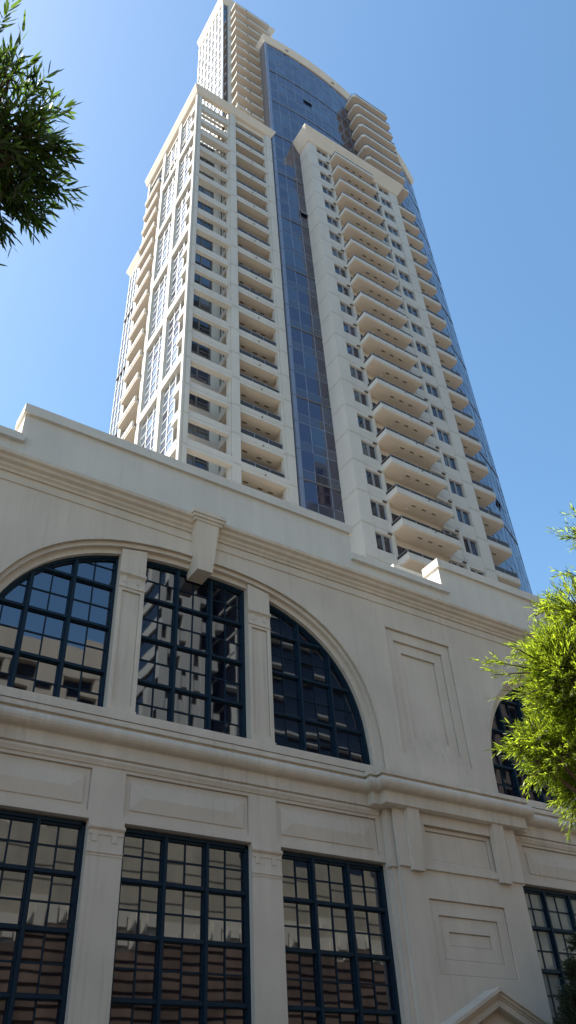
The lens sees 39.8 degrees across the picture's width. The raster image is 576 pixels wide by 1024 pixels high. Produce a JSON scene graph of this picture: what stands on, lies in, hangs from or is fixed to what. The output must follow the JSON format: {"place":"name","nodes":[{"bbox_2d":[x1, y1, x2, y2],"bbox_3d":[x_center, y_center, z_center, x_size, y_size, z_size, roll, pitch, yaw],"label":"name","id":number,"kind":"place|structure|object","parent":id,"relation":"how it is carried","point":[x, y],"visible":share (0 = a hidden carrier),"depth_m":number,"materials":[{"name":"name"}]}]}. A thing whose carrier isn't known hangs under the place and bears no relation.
{"place":"outdoors","nodes":[
{"label":"outdoors","id":0,"kind":"place"},
{"bbox_2d":[0,403,575,1023],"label":"stucco building","id":1,"kind":"structure","parent":0,"point":[254,769],"depth_m":21.04,"materials":[{"name":"beige paint"}]},
{"bbox_2d":[0,809,85,1023],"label":"window","id":2,"kind":"structure","parent":1,"relation":"in","point":[41,856],"depth_m":16.14,"materials":[{"name":"black glass"}]},
{"bbox_2d":[0,555,118,706],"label":"window","id":3,"kind":"structure","parent":1,"relation":"in","point":[56,617],"depth_m":20.07,"materials":[{"name":"blue glass"}]},
{"bbox_2d":[109,828,251,1023],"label":"window","id":4,"kind":"structure","parent":1,"relation":"in","point":[182,953],"depth_m":17.51,"materials":[{"name":"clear glass"}]},
{"bbox_2d":[135,561,245,737],"bbox_3d":[-2.656,3.810,22.017,3.320,5.060,0.170,20,-45,-26],"label":"window","id":5,"kind":"structure","parent":1,"relation":"in","point":[191,670],"depth_m":21.99,"materials":[{"name":"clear glass"}]},
{"bbox_2d":[269,604,369,764],"bbox_3d":[0.788,5.175,23.752,3.481,4.840,0.170,20,-45,-26],"label":"window","id":6,"kind":"structure","parent":1,"relation":"in","point":[316,710],"depth_m":23.50,"materials":[{"name":"black glass"}]},
{"bbox_2d":[281,851,401,1023],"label":"window","id":7,"kind":"structure","parent":1,"relation":"in","point":[340,966],"depth_m":19.42,"materials":[{"name":"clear glass"}]},
{"bbox_2d":[491,686,567,807],"bbox_3d":[7.887,7.816,27.479,3.481,4.840,0.170,20,-45,-26],"label":"window","id":8,"kind":"structure","parent":1,"relation":"in","point":[508,783],"depth_m":26.74,"materials":[{"name":"black glass"}]},
{"bbox_2d":[523,887,575,1023],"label":"window","id":9,"kind":"structure","parent":1,"relation":"in","point":[552,914],"depth_m":23.38,"materials":[{"name":"black glass"}]},
{"bbox_2d":[0,0,575,601],"label":"sky","id":10,"kind":"structure","parent":0,"point":[477,98],"materials":[{"name":"blue"}]},
{"bbox_2d":[109,0,531,593],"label":"apartment tower","id":11,"kind":"structure","parent":0,"point":[289,334],"depth_m":74.05,"materials":[{"name":"concrete"}]},
{"bbox_2d":[109,266,138,436],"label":"window","id":12,"kind":"structure","parent":11,"relation":"in","point":[116,412],"depth_m":78.90,"materials":[{"name":"white glass"}]},
{"bbox_2d":[140,404,156,449],"bbox_3d":[-10.861,-4.936,61.746,0.090,8.460,3.490,20,-45,-26],"label":"window","id":13,"kind":"structure","parent":11,"relation":"in","point":[147,430],"depth_m":63.35,"materials":[{"name":"white glass"}]},
{"bbox_2d":[143,331,162,408],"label":"window","id":14,"kind":"structure","parent":11,"relation":"in","point":[152,378],"depth_m":68.10,"materials":[{"name":"white glass"}]},
{"bbox_2d":[150,272,166,337],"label":"window","id":15,"kind":"structure","parent":11,"relation":"in","point":[159,296],"depth_m":74.10,"materials":[{"name":"white glass"}]},
{"bbox_2d":[156,219,171,277],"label":"window","id":16,"kind":"structure","parent":11,"relation":"in","point":[164,243],"depth_m":80.12,"materials":[{"name":"white glass"}]},
{"bbox_2d":[159,373,176,454],"bbox_3d":[-8.988,-6.879,59.556,0.090,8.460,2.240,20,-45,-26],"label":"window","id":17,"kind":"structure","parent":11,"relation":"in","point":[168,411],"depth_m":59.68,"materials":[{"name":"white glass"}]},
{"bbox_2d":[161,175,174,225],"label":"window","id":18,"kind":"structure","parent":11,"relation":"in","point":[169,194],"depth_m":86.19,"materials":[{"name":"white glass"}]},
{"bbox_2d":[165,140,177,181],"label":"window","id":19,"kind":"structure","parent":11,"relation":"in","point":[173,154],"depth_m":92.07,"materials":[{"name":"white glass"}]},
{"bbox_2d":[165,302,181,375],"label":"window","id":20,"kind":"structure","parent":11,"relation":"in","point":[174,326],"depth_m":65.66,"materials":[{"name":"white glass"}]},
{"bbox_2d":[170,241,184,305],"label":"window","id":21,"kind":"structure","parent":11,"relation":"in","point":[178,264],"depth_m":71.69,"materials":[{"name":"white glass"}]},
{"bbox_2d":[175,190,187,244],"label":"window","id":22,"kind":"structure","parent":11,"relation":"in","point":[182,209],"depth_m":77.73,"materials":[{"name":"white glass"}]},
{"bbox_2d":[178,146,190,195],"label":"window","id":23,"kind":"structure","parent":11,"relation":"in","point":[184,175],"depth_m":83.69,"materials":[{"name":"white glass"}]},
{"bbox_2d":[182,116,192,149],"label":"window","id":24,"kind":"structure","parent":11,"relation":"in","point":[187,132],"depth_m":89.48,"materials":[{"name":"white glass"}]},
{"bbox_2d":[173,439,208,470],"bbox_3d":[-7.072,-4.143,57.490,2.980,2.090,0.160,20,-45,-26],"label":"window","id":25,"kind":"structure","parent":11,"relation":"in","point":[190,459],"depth_m":57.45,"materials":[{"name":"black glass"}]},
{"bbox_2d":[175,408,208,439],"bbox_3d":[-7.226,-6.524,59.470,2.980,2.090,0.160,20,-45,-26],"label":"window","id":26,"kind":"structure","parent":11,"relation":"in","point":[192,428],"depth_m":59.47,"materials":[{"name":"black glass"}]},
{"bbox_2d":[178,355,209,383],"bbox_3d":[-7.534,-11.284,63.431,2.980,2.090,0.160,20,-45,-26],"label":"window","id":27,"kind":"structure","parent":11,"relation":"in","point":[198,374],"depth_m":63.50,"materials":[{"name":"black glass"}]},
{"bbox_2d":[181,307,210,335],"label":"window","id":28,"kind":"structure","parent":11,"relation":"in","point":[197,324],"depth_m":67.56,"materials":[{"name":"black glass"}]},
{"bbox_2d":[189,393,209,410],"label":"window","id":29,"kind":"structure","parent":11,"relation":"in","point":[197,401],"depth_m":61.50,"materials":[{"name":"black glass"}]},
{"bbox_2d":[191,341,210,358],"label":"window","id":30,"kind":"structure","parent":11,"relation":"in","point":[197,348],"depth_m":65.54,"materials":[{"name":"black glass"}]},
{"bbox_2d":[189,171,213,180],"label":"window","id":31,"kind":"structure","parent":11,"relation":"in","point":[202,173],"depth_m":84.02,"materials":[{"name":"black glass"}]},
{"bbox_2d":[193,294,211,313],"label":"window","id":32,"kind":"structure","parent":11,"relation":"in","point":[198,301],"depth_m":69.59,"materials":[{"name":"blue glass"}]},
{"bbox_2d":[194,273,211,289],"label":"window","id":33,"kind":"structure","parent":11,"relation":"in","point":[198,279],"depth_m":71.71,"materials":[{"name":"blue glass"}]},
{"bbox_2d":[195,253,212,270],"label":"window","id":34,"kind":"structure","parent":11,"relation":"in","point":[200,260],"depth_m":73.68,"materials":[{"name":"blue glass"}]},
{"bbox_2d":[196,235,212,251],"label":"window","id":35,"kind":"structure","parent":11,"relation":"in","point":[200,241],"depth_m":75.74,"materials":[{"name":"blue glass"}]},
{"bbox_2d":[197,218,212,230],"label":"window","id":36,"kind":"structure","parent":11,"relation":"in","point":[199,221],"depth_m":77.90,"materials":[{"name":"blue glass"}]},
{"bbox_2d":[198,201,213,214],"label":"window","id":37,"kind":"structure","parent":11,"relation":"in","point":[200,205],"depth_m":79.81,"materials":[{"name":"blue glass"}]},
{"bbox_2d":[198,185,213,198],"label":"window","id":38,"kind":"structure","parent":11,"relation":"in","point":[201,189],"depth_m":81.85,"materials":[{"name":"blue glass"}]},
{"bbox_2d":[200,157,213,166],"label":"window","id":39,"kind":"structure","parent":11,"relation":"in","point":[203,159],"depth_m":85.91,"materials":[{"name":"black glass"}]},
{"bbox_2d":[200,143,214,152],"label":"window","id":40,"kind":"structure","parent":11,"relation":"in","point":[201,144],"depth_m":87.95,"materials":[{"name":"black glass"}]},
{"bbox_2d":[223,5,227,117],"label":"window","id":41,"kind":"structure","parent":11,"relation":"in","point":[225,26],"depth_m":110.61,"materials":[{"name":"glass"}]},
{"bbox_2d":[318,159,328,169],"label":"window","id":42,"kind":"structure","parent":11,"relation":"in","point":[321,163],"depth_m":93.39,"materials":[{"name":"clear glass"}]},
{"bbox_2d":[320,172,330,183],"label":"window","id":43,"kind":"structure","parent":11,"relation":"in","point":[323,176],"depth_m":91.43,"materials":[{"name":"clear glass"}]},
{"bbox_2d":[322,186,332,197],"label":"window","id":44,"kind":"structure","parent":11,"relation":"in","point":[325,190],"depth_m":89.43,"materials":[{"name":"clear glass"}]},
{"bbox_2d":[324,200,335,212],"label":"window","id":45,"kind":"structure","parent":11,"relation":"in","point":[328,205],"depth_m":87.41,"materials":[{"name":"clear glass"}]},
{"bbox_2d":[327,216,337,227],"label":"window","id":46,"kind":"structure","parent":11,"relation":"in","point":[330,220],"depth_m":85.47,"materials":[{"name":"clear glass"}]},
{"bbox_2d":[329,231,340,243],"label":"window","id":47,"kind":"structure","parent":11,"relation":"in","point":[333,236],"depth_m":83.47,"materials":[{"name":"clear glass"}]},
{"bbox_2d":[332,248,343,260],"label":"window","id":48,"kind":"structure","parent":11,"relation":"in","point":[335,252],"depth_m":81.48,"materials":[{"name":"clear glass"}]},
{"bbox_2d":[334,265,346,277],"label":"window","id":49,"kind":"structure","parent":11,"relation":"in","point":[338,270],"depth_m":79.52,"materials":[{"name":"clear glass"}]},
{"bbox_2d":[337,283,349,296],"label":"window","id":50,"kind":"structure","parent":11,"relation":"in","point":[342,289],"depth_m":77.52,"materials":[{"name":"clear glass"}]},
{"bbox_2d":[340,302,352,315],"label":"window","id":51,"kind":"structure","parent":11,"relation":"in","point":[344,308],"depth_m":75.54,"materials":[{"name":"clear glass"}]},
{"bbox_2d":[343,322,355,336],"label":"window","id":52,"kind":"structure","parent":11,"relation":"in","point":[349,329],"depth_m":73.56,"materials":[{"name":"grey glass"}]},
{"bbox_2d":[346,343,359,358],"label":"window","id":53,"kind":"structure","parent":11,"relation":"in","point":[351,350],"depth_m":71.57,"materials":[{"name":"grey glass"}]},
{"bbox_2d":[350,366,363,381],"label":"window","id":54,"kind":"structure","parent":11,"relation":"in","point":[355,373],"depth_m":69.57,"materials":[{"name":"clear glass"}]},
{"bbox_2d":[353,389,367,405],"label":"window","id":55,"kind":"structure","parent":11,"relation":"in","point":[360,397],"depth_m":67.58,"materials":[{"name":"clear glass"}]},
{"bbox_2d":[357,414,371,431],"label":"window","id":56,"kind":"structure","parent":11,"relation":"in","point":[364,423],"depth_m":65.61,"materials":[{"name":"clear glass"}]},
{"bbox_2d":[361,441,376,459],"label":"window","id":57,"kind":"structure","parent":11,"relation":"in","point":[368,450],"depth_m":63.61,"materials":[{"name":"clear glass"}]},
{"bbox_2d":[365,469,381,488],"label":"window","id":58,"kind":"structure","parent":11,"relation":"in","point":[373,479],"depth_m":61.62,"materials":[{"name":"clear glass"}]},
{"bbox_2d":[370,500,386,519],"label":"window","id":59,"kind":"structure","parent":11,"relation":"in","point":[378,510],"depth_m":59.64,"materials":[{"name":"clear glass"}]},
{"bbox_2d":[375,532,392,553],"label":"window","id":60,"kind":"structure","parent":11,"relation":"in","point":[383,542],"depth_m":57.64,"materials":[{"name":"clear glass"}]},
{"bbox_2d":[381,198,390,207],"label":"window","id":61,"kind":"structure","parent":11,"relation":"in","point":[384,202],"depth_m":97.52,"materials":[{"name":"blue glass"}]},
{"bbox_2d":[384,211,394,221],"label":"window","id":62,"kind":"structure","parent":11,"relation":"in","point":[387,215],"depth_m":95.54,"materials":[{"name":"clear glass"}]},
{"bbox_2d":[388,226,397,235],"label":"window","id":63,"kind":"structure","parent":11,"relation":"in","point":[391,229],"depth_m":93.60,"materials":[{"name":"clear glass"}]},
{"bbox_2d":[391,513,398,521],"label":"window","id":64,"kind":"structure","parent":11,"relation":"in","point":[394,517],"depth_m":60.37,"materials":[{"name":"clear glass"}]},
{"bbox_2d":[391,240,401,250],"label":"window","id":65,"kind":"structure","parent":11,"relation":"in","point":[394,244],"depth_m":91.58,"materials":[{"name":"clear glass"}]},
{"bbox_2d":[395,255,405,266],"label":"window","id":66,"kind":"structure","parent":11,"relation":"in","point":[399,260],"depth_m":89.60,"materials":[{"name":"blue glass"}]},
{"bbox_2d":[397,546,405,555],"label":"window","id":67,"kind":"structure","parent":11,"relation":"in","point":[400,549],"depth_m":58.42,"materials":[{"name":"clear glass"}]},
{"bbox_2d":[399,271,409,282],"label":"window","id":68,"kind":"structure","parent":11,"relation":"in","point":[402,275],"depth_m":87.62,"materials":[{"name":"blue glass"}]},
{"bbox_2d":[403,288,413,299],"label":"window","id":69,"kind":"structure","parent":11,"relation":"in","point":[406,292],"depth_m":85.60,"materials":[{"name":"blue glass"}]},
{"bbox_2d":[407,305,418,317],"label":"window","id":70,"kind":"structure","parent":11,"relation":"in","point":[411,310],"depth_m":83.63,"materials":[{"name":"blue glass"}]},
{"bbox_2d":[411,323,423,336],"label":"window","id":71,"kind":"structure","parent":11,"relation":"in","point":[415,328],"depth_m":81.66,"materials":[{"name":"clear glass"}]},
{"bbox_2d":[416,342,427,355],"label":"window","id":72,"kind":"structure","parent":11,"relation":"in","point":[420,348],"depth_m":79.67,"materials":[{"name":"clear glass"}]},
{"bbox_2d":[421,362,433,376],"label":"window","id":73,"kind":"structure","parent":11,"relation":"in","point":[427,369],"depth_m":77.67,"materials":[{"name":"blue glass"}]},
{"bbox_2d":[426,383,438,397],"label":"window","id":74,"kind":"structure","parent":11,"relation":"in","point":[431,390],"depth_m":75.67,"materials":[{"name":"blue glass"}]},
{"bbox_2d":[431,405,444,420],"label":"window","id":75,"kind":"structure","parent":11,"relation":"in","point":[438,413],"depth_m":73.68,"materials":[{"name":"blue glass"}]},
{"bbox_2d":[437,429,450,444],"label":"window","id":76,"kind":"structure","parent":11,"relation":"in","point":[443,436],"depth_m":71.71,"materials":[{"name":"blue glass"}]},
{"bbox_2d":[442,529,456,536],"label":"window","id":77,"kind":"structure","parent":11,"relation":"in","point":[443,530],"depth_m":63.16,"materials":[{"name":"glass"}]},
{"bbox_2d":[443,454,456,469],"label":"window","id":78,"kind":"structure","parent":11,"relation":"in","point":[449,461],"depth_m":69.76,"materials":[{"name":"blue glass"}]},
{"bbox_2d":[449,480,463,496],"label":"window","id":79,"kind":"structure","parent":11,"relation":"in","point":[456,488],"depth_m":67.76,"materials":[{"name":"blue glass"}]},
{"bbox_2d":[449,561,464,568],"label":"window","id":80,"kind":"structure","parent":11,"relation":"in","point":[451,562],"depth_m":61.17,"materials":[{"name":"glass"}]},
{"bbox_2d":[456,508,470,525],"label":"window","id":81,"kind":"structure","parent":11,"relation":"in","point":[463,516],"depth_m":65.74,"materials":[{"name":"blue glass"}]},
{"bbox_2d":[463,537,478,555],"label":"window","id":82,"kind":"structure","parent":11,"relation":"in","point":[470,546],"depth_m":63.78,"materials":[{"name":"blue glass"}]},
{"bbox_2d":[470,568,483,575],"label":"window","id":83,"kind":"structure","parent":11,"relation":"in","point":[472,570],"depth_m":62.12,"materials":[{"name":"grey glass"}]},
{"bbox_2d":[551,922,575,1023],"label":"cypress","id":84,"kind":"object","parent":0,"point":[568,1007],"visible":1,"depth_m":19.75,"materials":[{"name":"green plant"}]},
{"label":"road","id":85,"kind":"structure","parent":0,"visible":0},
{"bbox_2d":[0,0,88,265],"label":"fern pine","id":86,"kind":"object","parent":85,"relation":"on","point":[25,176],"visible":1,"depth_m":4.40,"materials":[{"name":"green plant"}]},
{"bbox_2d":[469,501,575,845],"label":"fern pine","id":87,"kind":"object","parent":85,"relation":"on","point":[549,688],"visible":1,"depth_m":7.08,"materials":[{"name":"green plant"}]}
]}

